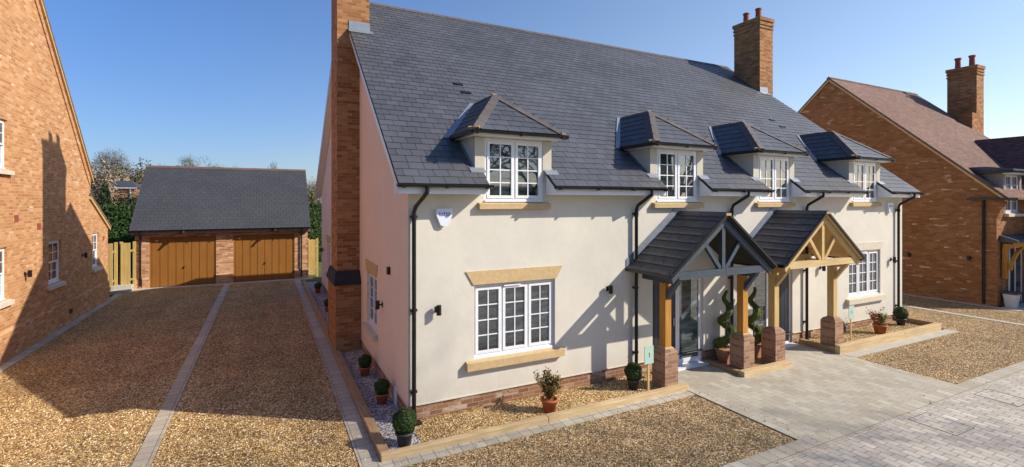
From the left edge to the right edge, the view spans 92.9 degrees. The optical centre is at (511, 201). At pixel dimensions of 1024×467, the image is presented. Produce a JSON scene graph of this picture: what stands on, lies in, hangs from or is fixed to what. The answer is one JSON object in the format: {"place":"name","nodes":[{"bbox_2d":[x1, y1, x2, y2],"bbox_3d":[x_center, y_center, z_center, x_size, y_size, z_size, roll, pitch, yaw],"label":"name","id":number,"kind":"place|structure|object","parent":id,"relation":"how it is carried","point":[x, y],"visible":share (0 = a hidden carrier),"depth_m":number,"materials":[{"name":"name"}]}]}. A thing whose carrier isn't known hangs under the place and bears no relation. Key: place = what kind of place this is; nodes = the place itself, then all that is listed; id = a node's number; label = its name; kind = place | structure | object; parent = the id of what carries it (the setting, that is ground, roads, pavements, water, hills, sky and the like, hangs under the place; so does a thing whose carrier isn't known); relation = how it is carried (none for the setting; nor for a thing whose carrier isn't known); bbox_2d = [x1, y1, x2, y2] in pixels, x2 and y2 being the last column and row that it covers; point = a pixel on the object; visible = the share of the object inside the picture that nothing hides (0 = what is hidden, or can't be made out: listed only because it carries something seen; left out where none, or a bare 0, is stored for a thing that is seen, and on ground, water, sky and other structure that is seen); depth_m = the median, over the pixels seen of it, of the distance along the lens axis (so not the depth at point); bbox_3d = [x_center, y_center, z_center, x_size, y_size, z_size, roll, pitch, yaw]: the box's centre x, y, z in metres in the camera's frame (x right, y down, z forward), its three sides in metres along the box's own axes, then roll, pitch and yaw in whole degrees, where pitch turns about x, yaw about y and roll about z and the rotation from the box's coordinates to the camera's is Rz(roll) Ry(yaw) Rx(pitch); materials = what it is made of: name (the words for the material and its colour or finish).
{"place":"outdoors","nodes":[
{"label":"outdoors","id":0,"kind":"place"},
{"bbox_2d":[0,294,121,372],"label":"path","id":1,"kind":"structure","parent":0,"point":[17,358],"depth_m":13.34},
{"bbox_2d":[0,285,223,466],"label":"gravel drive","id":2,"kind":"structure","parent":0,"point":[142,336],"depth_m":10.44,"materials":[{"name":"beige gravel"}]},
{"bbox_2d":[0,310,658,466],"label":"loose gravel","id":3,"kind":"structure","parent":2,"relation":"on","point":[476,417],"depth_m":8.31,"materials":[{"name":"beige gravel"}]},
{"bbox_2d":[131,284,229,466],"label":"path","id":4,"kind":"structure","parent":0,"point":[146,454],"depth_m":9.13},
{"bbox_2d":[109,261,321,297],"bbox_3d":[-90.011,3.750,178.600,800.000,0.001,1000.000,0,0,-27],"label":"ground","id":5,"kind":"structure","parent":0,"point":[318,278],"depth_m":23.82,"materials":[{"name":"green stone"}]},
{"bbox_2d":[0,0,111,364],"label":"brick house","id":6,"kind":"structure","parent":5,"relation":"on","point":[55,224],"depth_m":13.03,"materials":[{"name":"brick"}]},
{"bbox_2d":[0,247,14,308],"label":"window","id":7,"kind":"structure","parent":6,"relation":"in","point":[8,302],"depth_m":11.27,"materials":[{"name":"white plastic"}]},
{"bbox_2d":[0,119,14,174],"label":"window","id":8,"kind":"structure","parent":6,"relation":"in","point":[2,171],"depth_m":11.27,"materials":[{"name":"white plastic"}]},
{"bbox_2d":[24,270,31,276],"bbox_3d":[-12.118,1.800,12.202,0.141,0.170,0.084,0,0,-27],"label":"wall lamp","id":9,"kind":"object","parent":6,"relation":"attached to","point":[29,273],"visible":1,"depth_m":12.19,"materials":[{"name":"black plastic"}]},
{"bbox_2d":[47,240,66,290],"bbox_3d":[-13.087,1.775,13.925,0.220,1.350,1.150,0,0,-27],"label":"window","id":10,"kind":"structure","parent":6,"relation":"in","point":[53,246],"depth_m":13.98,"materials":[{"name":"white plastic"}]},
{"bbox_2d":[91,233,102,272],"bbox_3d":[-14.759,1.775,17.242,0.220,1.350,0.960,0,0,-27],"label":"window","id":11,"kind":"structure","parent":6,"relation":"in","point":[94,235],"depth_m":17.31,"materials":[{"name":"white plastic"}]},
{"bbox_2d":[97,176,111,206],"bbox_3d":[-31.735,0.801,37.846,1.242,5.828,1.338,0,0,-27],"label":"conifer","id":12,"kind":"object","parent":5,"relation":"on","point":[105,198],"visible":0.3,"depth_m":37.71,"materials":[{"name":"green plant"}]},
{"bbox_2d":[90,162,119,204],"bbox_3d":[-33.342,0.257,39.292,2.951,6.955,2.384,0,0,-7],"label":"shrub","id":13,"kind":"object","parent":5,"relation":"on","point":[97,186],"visible":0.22,"depth_m":39.27,"materials":[{"name":"brown plant"}]},
{"bbox_2d":[90,158,129,196],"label":"tree","id":14,"kind":"object","parent":5,"relation":"on","point":[118,177],"visible":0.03,"depth_m":55.29,"materials":[{"name":"brown plant"}]},
{"bbox_2d":[90,146,132,176],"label":"tree","id":15,"kind":"object","parent":5,"relation":"on","point":[107,159],"visible":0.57,"depth_m":72.21,"materials":[{"name":"plant"}]},
{"bbox_2d":[108,242,117,289],"bbox_3d":[-17.243,2.685,19.604,2.150,2.030,0.167,0,0,-27],"label":"timber fence","id":16,"kind":"object","parent":5,"relation":"on","point":[110,263],"visible":0.14,"depth_m":19.95,"materials":[{"name":"beige wood"}]},
{"bbox_2d":[99,205,134,271],"bbox_3d":[-22.766,1.923,25.270,8.217,3.575,1.483,0,0,-27],"label":"hedge","id":17,"kind":"object","parent":5,"relation":"on","point":[119,217],"visible":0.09,"depth_m":25.73,"materials":[{"name":"green plant"}]},
{"bbox_2d":[100,181,140,202],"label":"distant house","id":18,"kind":"structure","parent":5,"relation":"on","point":[128,186],"depth_m":49.85,"materials":[{"name":"brick"}]},
{"bbox_2d":[109,288,132,294],"bbox_3d":[-15.883,3.645,19.795,0.650,0.150,0.650,0,0,-27],"label":"stone step","id":19,"kind":"object","parent":5,"relation":"on","point":[121,291],"visible":0.85,"depth_m":19.61,"materials":[{"name":"stone"}]},
{"bbox_2d":[110,283,133,290],"bbox_3d":[-16.223,3.590,20.301,0.700,0.260,0.540,0,0,-27],"label":"stone step","id":20,"kind":"object","parent":5,"relation":"on","point":[131,285],"visible":0.47,"depth_m":20.12,"materials":[{"name":"stone"}]},
{"bbox_2d":[120,241,135,288],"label":"timber gate","id":21,"kind":"structure","parent":20,"relation":"on","point":[125,264],"depth_m":20.38,"materials":[{"name":"beige wood"}]},
{"bbox_2d":[111,189,137,205],"bbox_3d":[-31.992,1.334,39.762,2.944,4.800,2.116,0,0,-41],"label":"shrub","id":22,"kind":"object","parent":5,"relation":"on","point":[131,201],"visible":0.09,"depth_m":39.83,"materials":[{"name":"green plant"}]},
{"bbox_2d":[105,158,150,184],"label":"tree","id":23,"kind":"object","parent":5,"relation":"on","point":[140,175],"visible":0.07,"depth_m":59.38,"materials":[{"name":"green plant"}]},
{"bbox_2d":[176,155,199,166],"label":"tree","id":24,"kind":"object","parent":5,"relation":"on","point":[187,161],"visible":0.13,"depth_m":70.93,"materials":[{"name":"green plant"}]},
{"bbox_2d":[195,155,219,166],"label":"tree","id":25,"kind":"object","parent":5,"relation":"on","point":[204,163],"visible":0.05,"depth_m":74.87,"materials":[{"name":"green plant"}]},
{"bbox_2d":[302,280,318,311],"bbox_3d":[-8.050,3.665,19.350,0.150,0.130,6.595,0,0,-27],"label":"timber sleeper","id":26,"kind":"object","parent":5,"relation":"on","point":[310,297],"visible":0.84,"depth_m":18.62,"materials":[{"name":"brown wood"}]},
{"bbox_2d":[308,238,317,276],"bbox_3d":[-9.860,2.760,24.108,0.510,1.880,0.167,0,0,-27],"label":"timber fence","id":27,"kind":"object","parent":5,"relation":"on","point":[312,257],"visible":0.95,"depth_m":24.05,"materials":[{"name":"beige wood"}]},
{"bbox_2d":[306,177,321,201],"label":"tree","id":28,"kind":"object","parent":5,"relation":"on","point":[309,187],"visible":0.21,"depth_m":69.40,"materials":[{"name":"plant"}]},
{"bbox_2d":[307,189,321,202],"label":"shrub","id":29,"kind":"object","parent":5,"relation":"on","point":[312,198],"visible":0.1,"depth_m":51.45,"materials":[{"name":"green plant"}]},
{"bbox_2d":[308,203,321,260],"bbox_3d":[-11.963,1.873,30.938,4.615,3.663,1.483,0,0,-27],"label":"hedge","id":30,"kind":"object","parent":5,"relation":"on","point":[315,214],"visible":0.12,"depth_m":30.24,"materials":[{"name":"green plant"}]},
{"bbox_2d":[315,309,341,359],"bbox_3d":[-5.305,3.665,13.903,0.150,0.130,5.595,0,0,-27],"label":"timber sleeper","id":31,"kind":"object","parent":5,"relation":"on","point":[322,321],"visible":0.74,"depth_m":13.73,"materials":[{"name":"brown wood"}]},
{"bbox_2d":[336,355,388,459],"bbox_3d":[-2.942,3.665,9.214,0.150,0.130,4.895,0,0,-27],"label":"timber sleeper","id":32,"kind":"object","parent":5,"relation":"on","point":[374,434],"visible":0.81,"depth_m":8.44,"materials":[{"name":"brown wood"}]},
{"bbox_2d":[306,282,421,449],"bbox_3d":[-5.337,3.703,14.723,0.520,0.075,16.900,0,0,-27],"label":"gravel bed","id":33,"kind":"object","parent":5,"relation":"on","point":[382,415],"visible":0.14,"depth_m":9.29,"materials":[{"name":"grey gravel"}]},
{"bbox_2d":[314,282,321,292],"bbox_3d":[-7.803,3.446,19.585,0.292,0.437,0.289,0,0,-27],"label":"potted box ball","id":34,"kind":"object","parent":33,"relation":"on","point":[317,286],"visible":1,"depth_m":19.50,"materials":[{"name":"green plant"}]},
{"bbox_2d":[324,298,327,311],"bbox_3d":[-6.138,3.446,16.281,0.292,0.437,0.289,0,0,-27],"label":"potted box ball","id":35,"kind":"object","parent":33,"relation":"on","point":[326,305],"visible":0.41,"depth_m":16.18,"materials":[{"name":"green plant"}]},
{"bbox_2d":[358,354,371,375],"bbox_3d":[-3.105,3.446,10.307,0.292,0.437,0.289,0,0,-27],"label":"potted box ball","id":36,"kind":"object","parent":33,"relation":"on","point":[364,361],"visible":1,"depth_m":10.22,"materials":[{"name":"green plant"}]},
{"bbox_2d":[374,378,389,404],"bbox_3d":[-2.367,3.446,8.887,0.292,0.437,0.289,0,0,-27],"label":"potted box ball","id":37,"kind":"object","parent":33,"relation":"on","point":[381,386],"visible":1,"depth_m":8.80,"materials":[{"name":"plant"}]},
{"bbox_2d":[392,407,416,447],"bbox_3d":[-1.623,3.384,7.358,0.395,0.563,0.394,0,0,-27],"label":"potted box ball","id":38,"kind":"object","parent":33,"relation":"on","point":[404,419],"visible":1,"depth_m":7.26,"materials":[{"name":"green plant"}]},
{"bbox_2d":[380,415,547,461],"bbox_3d":[-0.647,3.663,7.560,2.750,0.135,0.115,0,0,-27],"label":"timber sleeper","id":39,"kind":"object","parent":5,"relation":"on","point":[397,453],"visible":0.89,"depth_m":7.45,"materials":[{"name":"beige wood"}]},
{"bbox_2d":[415,373,656,442],"bbox_3d":[0.804,3.700,8.871,5.178,0.080,0.920,0,0,-27],"label":"gravel bed","id":40,"kind":"object","parent":5,"relation":"on","point":[506,417],"visible":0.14,"depth_m":8.54,"materials":[{"name":"beige gravel"}]},
{"bbox_2d":[533,365,562,412],"bbox_3d":[0.662,3.300,8.549,0.533,0.721,0.488,0,0,33],"label":"potted shrub","id":41,"kind":"object","parent":40,"relation":"on","point":[550,387],"visible":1,"depth_m":8.46,"materials":[{"name":"green plant"}]},
{"bbox_2d":[624,361,641,389],"bbox_3d":[2.382,3.393,9.544,0.375,0.535,0.374,0,0,-27],"label":"potted box ball","id":42,"kind":"object","parent":40,"relation":"on","point":[633,371],"visible":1,"depth_m":9.45,"materials":[{"name":"green plant"}]},
{"bbox_2d":[644,345,653,390],"bbox_3d":[2.634,3.245,9.393,0.224,0.930,0.039,0,0,-27],"label":"stake sign","id":43,"kind":"object","parent":40,"relation":"on","point":[648,355],"visible":0.93,"depth_m":9.39,"materials":[{"name":"green wood"}]},
{"bbox_2d":[545,383,688,422],"bbox_3d":[2.017,3.663,8.914,3.215,0.135,0.135,0,0,-27],"label":"timber sleeper","id":44,"kind":"object","parent":5,"relation":"on","point":[594,407],"visible":0.77,"depth_m":8.78,"materials":[{"name":"beige wood"}]},
{"bbox_2d":[315,0,925,425],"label":"cream house","id":45,"kind":"structure","parent":5,"relation":"on","point":[671,200],"depth_m":10.78,"materials":[{"name":"paint"}]},
{"bbox_2d":[324,235,330,278],"bbox_3d":[-6.910,2.060,18.410,0.230,1.560,1.380,0,0,-27],"label":"window","id":46,"kind":"structure","parent":45,"relation":"in","point":[328,238],"depth_m":18.60,"materials":[{"name":"plastic"}]},
{"bbox_2d":[362,259,377,341],"bbox_3d":[-3.125,2.145,10.900,0.230,1.590,1.400,0,0,-27],"label":"window","id":47,"kind":"structure","parent":45,"relation":"in","point":[372,268],"depth_m":10.94,"materials":[{"name":"white plastic"}]},
{"bbox_2d":[375,300,382,309],"bbox_3d":[-2.688,2.080,9.843,0.141,0.170,0.084,0,0,-27],"label":"wall lamp","id":48,"kind":"object","parent":45,"relation":"attached to","point":[377,304],"visible":1,"depth_m":9.80,"materials":[{"name":"black plastic"}]},
{"bbox_2d":[386,266,389,274],"bbox_3d":[-2.355,1.310,9.283,0.050,0.140,0.120,0,0,-27],"label":"junction box","id":49,"kind":"object","parent":45,"relation":"attached to","point":[388,270],"visible":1,"depth_m":9.24,"materials":[{"name":"black plastic"}]},
{"bbox_2d":[435,305,440,315],"bbox_3d":[-1.247,1.830,8.251,0.084,0.170,0.141,0,0,-27],"label":"wall lamp","id":50,"kind":"object","parent":45,"relation":"attached to","point":[438,310],"visible":1,"depth_m":8.19,"materials":[{"name":"black plastic"}]},
{"bbox_2d":[435,209,452,226],"bbox_3d":[-1.164,0.270,8.331,0.294,0.305,0.074,0,0,-27],"label":"alarm box","id":51,"kind":"object","parent":45,"relation":"attached to","point":[443,216],"visible":1,"depth_m":8.30,"materials":[{"name":"white plastic"}]},
{"bbox_2d":[466,265,564,371],"bbox_3d":[0.072,2.095,9.012,2.000,1.730,0.230,0,0,-27],"label":"window","id":52,"kind":"structure","parent":45,"relation":"in","point":[518,316],"depth_m":9.01,"materials":[{"name":"white plastic"}]},
{"bbox_2d":[606,285,612,293],"bbox_3d":[1.986,1.770,9.880,0.084,0.170,0.141,0,0,-27],"label":"wall lamp","id":53,"kind":"object","parent":45,"relation":"attached to","point":[609,288],"visible":1,"depth_m":9.82,"materials":[{"name":"black plastic"}]},
{"bbox_2d":[651,278,708,372],"bbox_3d":[3.715,2.664,10.814,1.570,2.048,0.290,0,0,-27],"label":"front door","id":54,"kind":"structure","parent":45,"relation":"in","point":[686,300],"depth_m":10.99,"materials":[{"name":"glass"}]},
{"bbox_2d":[753,271,798,348],"bbox_3d":[6.595,2.664,12.266,1.560,2.048,0.290,0,0,-27],"label":"front door","id":55,"kind":"structure","parent":45,"relation":"in","point":[761,282],"depth_m":12.46,"materials":[{"name":"white plastic"}]},
{"bbox_2d":[846,241,886,304],"bbox_3d":[10.216,2.035,14.124,1.900,1.710,0.230,0,0,-27],"label":"window","id":56,"kind":"structure","parent":45,"relation":"in","point":[863,277],"depth_m":14.20,"materials":[{"name":"white plastic"}]},
{"bbox_2d":[886,203,893,212],"bbox_3d":[11.347,0.190,14.636,0.294,0.305,0.074,0,0,-27],"label":"alarm box","id":57,"kind":"object","parent":45,"relation":"attached to","point":[889,207],"visible":1,"depth_m":14.60,"materials":[{"name":"white plastic"}]},
{"bbox_2d":[711,357,767,366],"bbox_3d":[5.387,3.700,11.153,1.500,0.080,0.970,0,0,-27],"label":"gravel bed","id":58,"kind":"object","parent":5,"relation":"on","point":[758,361],"depth_m":11.09,"materials":[{"name":"beige gravel"}]},
{"bbox_2d":[714,290,736,363],"bbox_3d":[4.875,2.837,11.160,0.500,1.645,0.550,0,0,-27],"label":"spiral topiary","id":59,"kind":"object","parent":58,"relation":"on","point":[722,348],"visible":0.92,"depth_m":11.08,"materials":[{"name":"plant"}]},
{"bbox_2d":[748,287,761,357],"bbox_3d":[5.729,2.837,11.538,0.552,1.647,0.509,0,0,-27],"label":"spiral topiary","id":60,"kind":"object","parent":58,"relation":"on","point":[753,326],"visible":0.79,"depth_m":11.48,"materials":[{"name":"plant"}]},
{"bbox_2d":[804,320,919,342],"bbox_3d":[10.004,3.675,13.480,5.000,0.130,0.970,0,0,-27],"label":"gravel bed","id":61,"kind":"object","parent":5,"relation":"on","point":[865,332],"visible":0.14,"depth_m":13.56,"materials":[{"name":"beige gravel"}]},
{"bbox_2d":[843,318,848,333],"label":"dark shrub","id":62,"kind":"object","parent":61,"relation":"on","point":[844,327],"visible":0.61,"depth_m":13.20,"materials":[{"name":"green plant"}]},
{"bbox_2d":[849,305,853,338],"bbox_3d":[8.911,3.195,12.803,0.224,0.930,0.039,0,0,-27],"label":"stake sign","id":63,"kind":"object","parent":61,"relation":"on","point":[851,312],"visible":0.93,"depth_m":12.79,"materials":[{"name":"green wood"}]},
{"bbox_2d":[865,307,888,333],"bbox_3d":[10.040,3.237,13.388,0.526,0.747,0.665,0,0,32],"label":"potted shrub","id":64,"kind":"object","parent":61,"relation":"on","point":[879,327],"visible":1,"depth_m":13.31,"materials":[{"name":"orange ceramic"}]},
{"bbox_2d":[892,306,908,325],"bbox_3d":[11.396,3.329,14.278,0.394,0.562,0.393,0,0,-27],"label":"potted box ball","id":65,"kind":"object","parent":61,"relation":"on","point":[900,313],"visible":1,"depth_m":14.19,"materials":[{"name":"green plant"}]},
{"bbox_2d":[906,317,934,324],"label":"timber sleeper","id":66,"kind":"object","parent":61,"relation":"on","point":[917,321],"visible":0.24,"depth_m":14.38,"materials":[{"name":"beige wood"}]},
{"bbox_2d":[798,55,1023,306],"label":"red brick house","id":67,"kind":"structure","parent":5,"relation":"on","point":[960,168],"depth_m":19.10,"materials":[{"name":"brick"}]},
{"bbox_2d":[1004,174,1023,216],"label":"window","id":68,"kind":"structure","parent":67,"relation":"in","point":[1011,181],"depth_m":17.66,"materials":[{"name":"white plastic"}]},
{"bbox_2d":[1008,247,1021,301],"bbox_3d":[18.275,2.640,17.699,1.070,2.080,0.040,0,0,-27],"label":"front door","id":69,"kind":"structure","parent":67,"relation":"in","point":[1014,276],"depth_m":17.67,"materials":[{"name":"white plastic"}]},
{"bbox_2d":[128,165,310,288],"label":"double garage","id":70,"kind":"structure","parent":0,"point":[226,219],"depth_m":22.57,"materials":[{"name":"tile"}]},
{"bbox_2d":[150,236,215,287],"bbox_3d":[-14.446,2.610,21.442,2.440,2.180,0.102,0,0,-27],"label":"garage door","id":71,"kind":"structure","parent":70,"relation":"in","point":[182,260],"depth_m":21.42,"materials":[{"name":"brown wood"}]},
{"bbox_2d":[233,233,293,281],"bbox_3d":[-11.610,2.610,22.871,2.550,2.180,0.102,0,0,-27],"label":"garage door","id":72,"kind":"structure","parent":70,"relation":"in","point":[256,257],"depth_m":22.85,"materials":[{"name":"brown wood"}]},
{"bbox_2d":[133,277,312,290],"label":"path","id":73,"kind":"structure","parent":0,"point":[310,278],"depth_m":21.94,"materials":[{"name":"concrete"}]},
{"bbox_2d":[150,280,358,466],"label":"gravel drive","id":74,"kind":"structure","parent":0,"point":[259,326],"depth_m":9.60,"materials":[{"name":"beige gravel"}]},
{"bbox_2d":[294,279,379,466],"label":"path","id":75,"kind":"structure","parent":0,"point":[354,426],"depth_m":9.27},
{"bbox_2d":[362,390,694,466],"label":"path","id":76,"kind":"structure","parent":0,"point":[471,445],"depth_m":7.79,"materials":[{"name":"grey stone"}]},
{"bbox_2d":[44,0,1023,202],"label":"sky","id":77,"kind":"structure","parent":0,"point":[236,83],"materials":[{"name":"blue"}]},
{"bbox_2d":[404,395,795,466],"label":"gravel drive","id":78,"kind":"structure","parent":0,"point":[596,437],"depth_m":7.46,"materials":[{"name":"beige gravel"}]},
{"bbox_2d":[678,343,955,439],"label":"path","id":79,"kind":"structure","parent":0,"point":[810,391],"depth_m":9.57,"materials":[{"name":"grey stone"}]},
{"bbox_2d":[705,359,738,374],"bbox_3d":[4.657,3.665,10.779,0.120,0.130,0.880,0,0,-27],"label":"timber sleeper","id":80,"kind":"object","parent":79,"relation":"on","point":[730,369],"visible":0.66,"depth_m":10.71,"materials":[{"name":"brown wood"}]},
{"bbox_2d":[738,360,791,377],"bbox_3d":[5.553,3.655,10.646,1.600,0.150,0.155,0,0,-27],"label":"timber sleeper","id":81,"kind":"object","parent":79,"relation":"on","point":[760,369],"visible":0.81,"depth_m":10.55,"materials":[{"name":"beige wood"}]},
{"bbox_2d":[799,338,834,352],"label":"timber sleeper","id":82,"kind":"object","parent":79,"relation":"on","point":[813,344],"visible":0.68,"depth_m":12.24,"materials":[{"name":"brown wood"}]},
{"bbox_2d":[721,361,1023,466],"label":"path","id":83,"kind":"structure","parent":0,"point":[788,451],"depth_m":8.14,"materials":[{"name":"grey stone"}]},
{"bbox_2d":[771,372,1023,466],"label":"road","id":84,"kind":"structure","parent":0,"point":[994,437],"depth_m":7.57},
{"bbox_2d":[908,412,974,435],"bbox_3d":[7.139,3.698,8.111,0.610,0.024,0.660,0,0,-27],"label":"drain cover","id":85,"kind":"object","parent":84,"relation":"on","point":[942,417],"visible":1,"depth_m":8.14,"materials":[{"name":"metal"}]},
{"bbox_2d":[974,389,1023,406],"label":"drain cover","id":86,"kind":"object","parent":84,"relation":"on","point":[996,400],"visible":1,"depth_m":9.25,"materials":[{"name":"metal"}]},
{"bbox_2d":[843,329,958,357],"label":"path","id":87,"kind":"structure","parent":0,"point":[874,349],"depth_m":12.68,"materials":[{"name":"grey stone"}]},
{"bbox_2d":[835,322,940,354],"bbox_3d":[10.083,3.605,12.912,4.930,0.250,0.125,0,0,-27],"label":"timber sleeper","id":88,"kind":"object","parent":87,"relation":"on","point":[859,344],"visible":0.88,"depth_m":12.68,"materials":[{"name":"beige wood"}]},
{"bbox_2d":[856,295,1023,383],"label":"gravel drive","id":89,"kind":"structure","parent":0,"point":[962,324],"depth_m":12.63,"materials":[{"name":"beige gravel"}]},
{"bbox_2d":[379,322,1023,466],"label":"loose gravel","id":90,"kind":"structure","parent":89,"relation":"on","point":[699,430],"depth_m":7.84,"materials":[{"name":"beige gravel"}]},
{"bbox_2d":[902,293,1020,310],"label":"path","id":91,"kind":"structure","parent":0,"point":[963,302],"depth_m":17.84,"materials":[{"name":"concrete"}]},
{"bbox_2d":[902,304,1023,325],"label":"path","id":92,"kind":"structure","parent":0,"point":[964,315],"depth_m":15.80,"materials":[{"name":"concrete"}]},
{"bbox_2d":[1001,302,1023,310],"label":"path","id":93,"kind":"structure","parent":0,"point":[1021,306],"depth_m":17.00,"materials":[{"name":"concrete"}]},
{"bbox_2d":[1001,290,1021,307],"bbox_3d":[17.450,3.415,17.014,0.400,0.550,0.400,0,0,-27],"label":"planter","id":94,"kind":"object","parent":93,"relation":"on","point":[1011,299],"visible":1,"depth_m":16.92,"materials":[{"name":"white ceramic"}]}
]}

